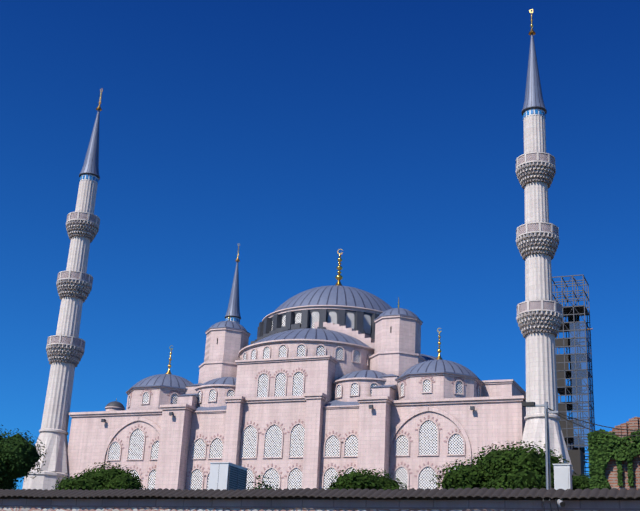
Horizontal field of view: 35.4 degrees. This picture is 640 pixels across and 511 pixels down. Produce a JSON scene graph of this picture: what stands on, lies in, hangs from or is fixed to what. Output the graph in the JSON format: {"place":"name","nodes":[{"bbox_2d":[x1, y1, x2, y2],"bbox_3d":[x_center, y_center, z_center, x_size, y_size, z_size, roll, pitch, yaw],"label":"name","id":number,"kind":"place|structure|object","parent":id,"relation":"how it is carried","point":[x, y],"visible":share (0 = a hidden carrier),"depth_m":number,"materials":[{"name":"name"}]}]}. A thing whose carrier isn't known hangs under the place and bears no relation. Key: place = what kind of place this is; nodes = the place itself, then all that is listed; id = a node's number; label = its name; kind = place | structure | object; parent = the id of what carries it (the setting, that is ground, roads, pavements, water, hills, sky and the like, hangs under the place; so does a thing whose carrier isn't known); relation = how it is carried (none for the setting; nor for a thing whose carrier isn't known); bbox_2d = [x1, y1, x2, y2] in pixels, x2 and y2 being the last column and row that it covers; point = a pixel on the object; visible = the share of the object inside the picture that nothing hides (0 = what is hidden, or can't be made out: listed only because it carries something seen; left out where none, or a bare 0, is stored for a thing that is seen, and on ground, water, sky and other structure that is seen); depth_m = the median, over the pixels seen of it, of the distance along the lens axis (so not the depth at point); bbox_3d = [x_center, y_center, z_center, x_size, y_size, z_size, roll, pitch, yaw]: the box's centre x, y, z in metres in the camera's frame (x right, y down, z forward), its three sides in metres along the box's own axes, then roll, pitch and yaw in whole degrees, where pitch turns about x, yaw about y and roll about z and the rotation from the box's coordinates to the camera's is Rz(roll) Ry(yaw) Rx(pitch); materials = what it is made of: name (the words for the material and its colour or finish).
{"place":"outdoors","nodes":[
{"label":"outdoors","id":0,"kind":"place"},
{"bbox_2d":[0,0,639,489],"label":"sky","id":1,"kind":"structure","parent":0,"point":[388,134],"materials":[{"name":"blue"}]},
{"bbox_3d":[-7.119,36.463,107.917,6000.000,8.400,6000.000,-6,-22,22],"label":"ground","id":2,"kind":"structure","parent":0,"visible":0},
{"bbox_2d":[0,425,46,489],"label":"tree","id":3,"kind":"object","parent":2,"relation":"on","point":[20,456],"visible":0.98,"depth_m":58.58,"materials":[{"name":"green plant"}]},
{"bbox_2d":[22,89,102,489],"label":"minaret","id":4,"kind":"object","parent":2,"relation":"on","point":[65,348],"visible":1,"depth_m":131.20,"materials":[{"name":"stone"}]},
{"bbox_2d":[52,461,145,490],"bbox_3d":[-12.143,13.344,54.699,5.118,4.255,5.380,10,-21,-18],"label":"bush","id":5,"kind":"object","parent":2,"relation":"on","point":[113,478],"visible":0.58,"depth_m":53.71,"materials":[{"name":"green plant"}]},
{"bbox_2d":[208,462,247,490],"bbox_3d":[-5.500,14.602,58.822,1.300,4.511,2.480,-6,-22,22],"label":"equipment unit","id":6,"kind":"object","parent":2,"relation":"on","point":[227,476],"visible":0.62,"depth_m":58.45,"materials":[{"name":"grey metal"}]},
{"bbox_2d":[225,243,240,323],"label":"spire","id":7,"kind":"structure","parent":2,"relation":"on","point":[233,309],"depth_m":175.80,"materials":[{"name":"metal"}]},
{"bbox_2d":[247,475,279,489],"bbox_3d":[-2.957,12.976,51.198,2.088,3.460,1.718,-6,-22,22],"label":"bush","id":8,"kind":"object","parent":2,"relation":"on","point":[260,484],"visible":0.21,"depth_m":51.43,"materials":[{"name":"green plant"}]},
{"bbox_2d":[66,249,572,489],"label":"mosque","id":9,"kind":"structure","parent":2,"relation":"on","point":[318,387],"depth_m":118.04,"materials":[{"name":"stone"}]},
{"bbox_2d":[0,487,639,510],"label":"boundary wall","id":10,"kind":"structure","parent":2,"relation":"on","point":[450,499],"depth_m":26.27,"materials":[{"name":"grey concrete"}]},
{"bbox_2d":[557,499,564,506],"bbox_3d":[5.676,5.850,23.668,0.170,0.219,0.511,1,-20,7],"label":"cctv camera","id":11,"kind":"object","parent":10,"relation":"attached to","point":[560,503],"visible":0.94,"depth_m":23.45,"materials":[{"name":"grey plastic"}]},
{"bbox_2d":[326,468,413,490],"bbox_3d":[2.499,12.152,48.549,5.486,3.735,5.490,-6,-22,22],"label":"bush","id":12,"kind":"object","parent":2,"relation":"on","point":[353,479],"visible":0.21,"depth_m":47.31,"materials":[{"name":"green plant"}]},
{"bbox_2d":[430,440,576,489],"bbox_3d":[8.733,10.991,46.227,6.385,4.943,5.764,-16,-27,42],"label":"bush","id":13,"kind":"object","parent":2,"relation":"on","point":[520,467],"visible":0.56,"depth_m":45.06,"materials":[{"name":"green plant"}]},
{"bbox_2d":[516,9,573,474],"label":"minaret","id":14,"kind":"object","parent":2,"relation":"on","point":[539,317],"visible":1,"depth_m":108.43,"materials":[{"name":"stone"}]},
{"bbox_2d":[552,274,594,476],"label":"scaffold tower","id":15,"kind":"structure","parent":2,"relation":"on","point":[579,375],"depth_m":120.91,"materials":[{"name":"grey metal"}]},
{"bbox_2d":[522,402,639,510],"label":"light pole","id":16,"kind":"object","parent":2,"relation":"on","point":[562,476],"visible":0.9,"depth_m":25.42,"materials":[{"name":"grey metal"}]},
{"bbox_2d":[572,473,589,489],"bbox_3d":[12.482,11.942,46.704,2.911,3.601,3.102,-14,-26,38],"label":"bush","id":17,"kind":"object","parent":2,"relation":"on","point":[581,482],"visible":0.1,"depth_m":46.13,"materials":[{"name":"green plant"}]},
{"bbox_2d":[587,417,639,489],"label":"brick ruin","id":18,"kind":"object","parent":2,"relation":"on","point":[614,461],"visible":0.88,"depth_m":30.16,"materials":[{"name":"brick"}]}
]}

